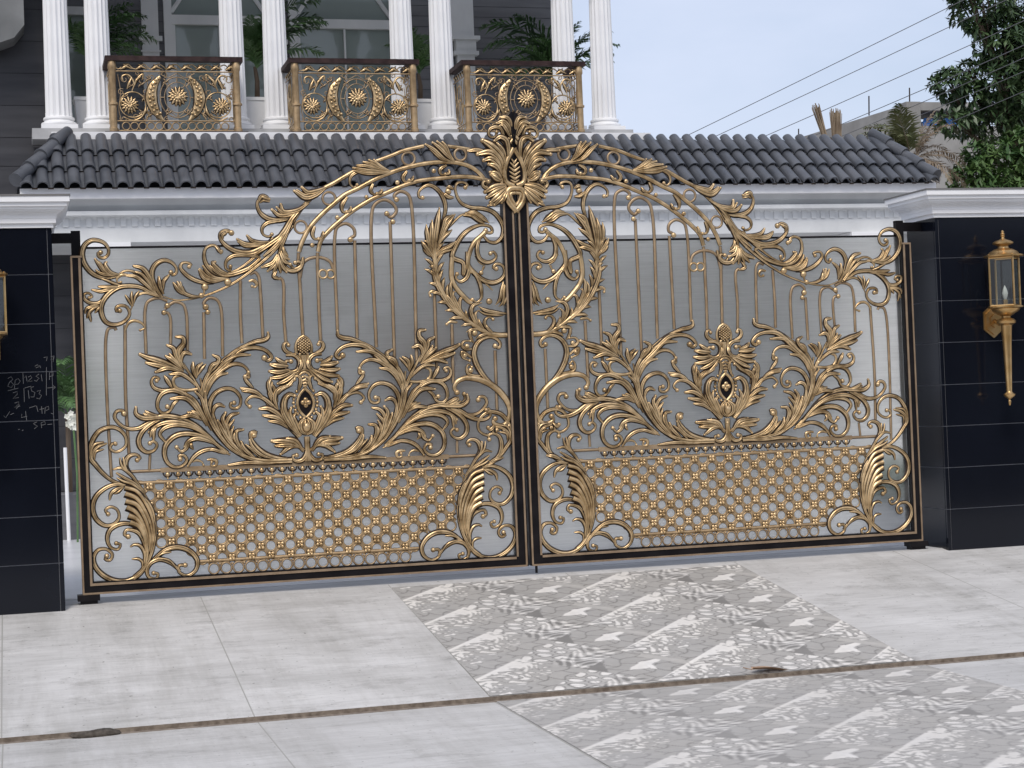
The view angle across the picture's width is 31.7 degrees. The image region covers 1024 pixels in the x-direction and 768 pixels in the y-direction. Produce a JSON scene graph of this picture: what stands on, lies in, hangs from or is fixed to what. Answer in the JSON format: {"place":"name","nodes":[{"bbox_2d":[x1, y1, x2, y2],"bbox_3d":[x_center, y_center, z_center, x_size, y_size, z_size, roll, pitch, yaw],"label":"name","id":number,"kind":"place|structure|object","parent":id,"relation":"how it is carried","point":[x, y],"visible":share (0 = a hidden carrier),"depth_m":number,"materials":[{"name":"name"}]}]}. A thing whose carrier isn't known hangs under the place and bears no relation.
{"place":"outdoors","nodes":[
{"label":"outdoors","id":0,"kind":"place"},
{"bbox_2d":[0,0,940,491],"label":"house","id":1,"kind":"structure","parent":0,"point":[166,144],"depth_m":21.27,"materials":[{"name":"paint"}]},
{"bbox_2d":[0,0,23,50],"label":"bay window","id":2,"kind":"structure","parent":1,"relation":"in","point":[11,11],"depth_m":20.79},
{"bbox_2d":[67,6,85,121],"bbox_3d":[-5.432,-3.918,22.692,0.420,2.050,0.080,-2,-1,-15],"label":"window","id":3,"kind":"structure","parent":1,"relation":"in","point":[77,69],"depth_m":22.70,"materials":[{"name":"grey glass"}]},
{"bbox_2d":[67,2,157,127],"bbox_3d":[-4.853,-3.681,21.617,1.231,1.746,0.916,-2,-1,-15],"label":"potted palm","id":4,"kind":"object","parent":1,"relation":"on","point":[80,105],"visible":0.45,"depth_m":21.52,"materials":[{"name":"green plant"}]},
{"bbox_2d":[139,0,263,129],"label":"window","id":5,"kind":"structure","parent":1,"relation":"in","point":[191,27],"depth_m":23.07,"materials":[{"name":"grey glass"}]},
{"bbox_2d":[243,0,328,128],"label":"potted palm","id":6,"kind":"object","parent":1,"relation":"on","point":[253,41],"visible":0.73,"depth_m":21.99,"materials":[{"name":"green plant"}]},
{"bbox_2d":[286,0,391,130],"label":"window","id":7,"kind":"structure","parent":1,"relation":"in","point":[359,29],"depth_m":23.61,"materials":[{"name":"grey glass"}]},
{"bbox_2d":[384,27,431,128],"bbox_3d":[-1.195,-3.785,22.637,0.772,1.686,0.727,-2,-1,1],"label":"potted palm","id":8,"kind":"object","parent":1,"relation":"on","point":[424,110],"visible":0.41,"depth_m":22.48,"materials":[{"name":"white paint"}]},
{"bbox_2d":[478,13,619,129],"bbox_3d":[0.503,-3.893,23.411,1.868,1.784,0.919,-2,-1,-15],"label":"potted palm","id":9,"kind":"object","parent":1,"relation":"on","point":[545,50],"visible":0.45,"depth_m":23.28,"materials":[{"name":"green plant"}]},
{"bbox_2d":[63,539,903,599],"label":"courtyard floor","id":10,"kind":"structure","parent":0,"point":[72,568],"depth_m":13.92,"materials":[{"name":"grey concrete"}]},
{"bbox_2d":[0,194,69,614],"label":"gate pillar","id":11,"kind":"structure","parent":10,"relation":"on","point":[31,559],"depth_m":12.17,"materials":[{"name":"black tile"}]},
{"bbox_2d":[0,269,7,359],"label":"wall lantern","id":12,"kind":"object","parent":11,"relation":"attached to","point":[3,275],"depth_m":11.95,"materials":[{"name":"gold metal"}]},
{"bbox_2d":[52,110,528,604],"bbox_3d":[-1.551,-0.244,12.861,3.383,3.422,0.151,-2,-1,-15],"label":"gate leaf","id":13,"kind":"object","parent":11,"relation":"attached to","point":[276,409],"visible":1,"depth_m":12.87,"materials":[{"name":"gold metal"}]},
{"bbox_2d":[63,448,70,540],"bbox_3d":[-4.708,1.165,19.086,0.043,0.986,0.040,-2,-1,-15],"label":"white post","id":14,"kind":"object","parent":10,"relation":"on","point":[67,494],"visible":1,"depth_m":19.07,"materials":[{"name":"paint"}]},
{"bbox_2d":[56,356,79,539],"bbox_3d":[-4.798,0.687,19.424,1.163,1.956,1.000,-3,-1,20],"label":"potted fern","id":15,"kind":"object","parent":10,"relation":"on","point":[66,389],"visible":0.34,"depth_m":19.25,"materials":[{"name":"green plant"}]},
{"bbox_2d":[64,410,78,541],"bbox_3d":[-4.556,0.960,18.819,0.190,1.379,0.104,-2,-1,-15],"label":"flowering plant","id":16,"kind":"object","parent":10,"relation":"on","point":[71,422],"visible":0.88,"depth_m":18.81,"materials":[{"name":"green plant"}]},
{"bbox_2d":[0,546,1023,741],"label":"driveway ramp","id":17,"kind":"structure","parent":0,"point":[152,664],"depth_m":11.35,"materials":[{"name":"concrete"}]},
{"bbox_2d":[392,564,913,695],"bbox_3d":[0.781,1.558,11.923,2.668,0.385,2.788,-2,-1,-15],"label":"patterned tile strip","id":18,"kind":"object","parent":17,"relation":"on","point":[512,636],"visible":1,"depth_m":11.67,"materials":[{"name":"grey tile"}]},
{"bbox_2d":[743,666,787,669],"bbox_3d":[1.508,1.688,10.690,0.321,0.032,0.097,4,-9,-24],"label":"dry leaf","id":19,"kind":"object","parent":18,"relation":"on","point":[763,667],"visible":1,"depth_m":10.68,"materials":[{"name":"brown plant"}]},
{"bbox_2d":[0,657,1023,767],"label":"pavement","id":20,"kind":"structure","parent":0,"point":[491,735],"depth_m":9.10,"materials":[{"name":"concrete"}]},
{"bbox_2d":[497,665,1023,767],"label":"patterned pavement strip","id":21,"kind":"object","parent":20,"relation":"on","point":[922,716],"visible":1,"depth_m":9.15,"materials":[{"name":"stone"}]},
{"bbox_2d":[572,0,1023,140],"label":"sky","id":22,"kind":"structure","parent":0,"point":[681,67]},
{"bbox_2d":[680,0,962,138],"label":"overhead cable","id":23,"kind":"object","parent":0,"point":[828,66],"visible":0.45,"depth_m":28.59,"materials":[{"name":"grey plastic"}]},
{"bbox_2d":[716,0,1005,135],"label":"overhead cable","id":24,"kind":"object","parent":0,"point":[865,66],"visible":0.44,"depth_m":28.68,"materials":[{"name":"grey plastic"}]},
{"bbox_2d":[757,20,1023,139],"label":"overhead cable","id":25,"kind":"object","parent":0,"point":[901,75],"visible":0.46,"depth_m":28.45,"materials":[{"name":"grey plastic"}]},
{"bbox_2d":[795,88,1021,187],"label":"concrete building","id":26,"kind":"structure","parent":0,"point":[952,145],"depth_m":47.83,"materials":[{"name":"grey concrete"}]},
{"bbox_2d":[921,118,957,125],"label":"blue tarpaulin","id":27,"kind":"object","parent":26,"relation":"on","point":[930,121],"visible":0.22,"depth_m":47.83,"materials":[{"name":"blue plastic"}]},
{"bbox_2d":[806,45,1023,138],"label":"overhead cable","id":28,"kind":"object","parent":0,"point":[928,87],"visible":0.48,"depth_m":27.36,"materials":[{"name":"grey plastic"}]},
{"bbox_2d":[843,58,1023,135],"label":"overhead cable","id":29,"kind":"object","parent":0,"point":[940,94],"visible":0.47,"depth_m":28.85,"materials":[{"name":"grey plastic"}]},
{"bbox_2d":[882,71,1023,130],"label":"overhead cable","id":30,"kind":"object","parent":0,"point":[969,94],"visible":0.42,"depth_m":29.07,"materials":[{"name":"grey plastic"}]},
{"bbox_2d":[924,91,1023,132],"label":"overhead cable","id":31,"kind":"object","parent":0,"point":[980,109],"visible":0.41,"depth_m":29.12,"materials":[{"name":"grey plastic"}]},
{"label":"ground","id":32,"kind":"structure","parent":0,"visible":0},
{"bbox_2d":[65,545,936,605],"bbox_3d":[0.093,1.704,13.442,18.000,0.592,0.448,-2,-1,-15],"label":"threshold","id":33,"kind":"object","parent":32,"relation":"on","point":[468,576],"visible":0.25,"depth_m":13.37,"materials":[{"name":"grey concrete"}]},
{"bbox_2d":[883,187,1023,550],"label":"gate pillar","id":34,"kind":"structure","parent":33,"relation":"on","point":[971,431],"depth_m":14.13,"materials":[{"name":"black tile"}]},
{"bbox_2d":[512,110,927,572],"bbox_3d":[1.665,-0.362,13.751,3.383,3.422,0.151,-2,-1,-16],"label":"gate leaf","id":35,"kind":"object","parent":34,"relation":"attached to","point":[740,391],"visible":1,"depth_m":13.68,"materials":[{"name":"gold metal"}]},
{"bbox_2d":[983,230,1023,404],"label":"wall lantern","id":36,"kind":"object","parent":34,"relation":"attached to","point":[997,319],"depth_m":13.94,"materials":[{"name":"gold metal"}]},
{"bbox_2d":[0,655,1023,743],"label":"dirt joint","id":37,"kind":"object","parent":32,"relation":"on","point":[487,701],"visible":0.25,"depth_m":10.12,"materials":[{"name":"brown soil"}]},
{"bbox_2d":[69,728,121,738],"bbox_3d":[-2.208,1.852,9.562,0.275,0.043,0.082,-2,-1,-18],"label":"mud clod","id":38,"kind":"object","parent":37,"relation":"on","point":[101,732],"visible":1,"depth_m":9.53,"materials":[{"name":"soil"}]},
{"bbox_2d":[812,103,841,139],"bbox_3d":[4.829,-1.142,26.957,0.467,6.120,0.213,-2,-1,-15],"label":"pruned palm","id":39,"kind":"object","parent":32,"relation":"on","point":[836,122],"visible":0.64,"depth_m":26.98,"materials":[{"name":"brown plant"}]},
{"bbox_2d":[858,103,965,187],"bbox_3d":[6.299,-1.222,27.959,1.894,6.190,1.245,-2,-1,-15],"label":"dry palm","id":40,"kind":"object","parent":32,"relation":"on","point":[900,136],"visible":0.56,"depth_m":27.89,"materials":[{"name":"green plant"}]},
{"bbox_2d":[925,0,1023,174],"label":"broadleaf tree","id":41,"kind":"object","parent":32,"relation":"on","point":[1006,115],"visible":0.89,"depth_m":30.90,"materials":[{"name":"green plant"}]},
{"bbox_2d":[945,124,1023,187],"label":"leafy shrub","id":42,"kind":"object","parent":32,"relation":"on","point":[984,162],"visible":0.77,"depth_m":29.30,"materials":[{"name":"green plant"}]}
]}

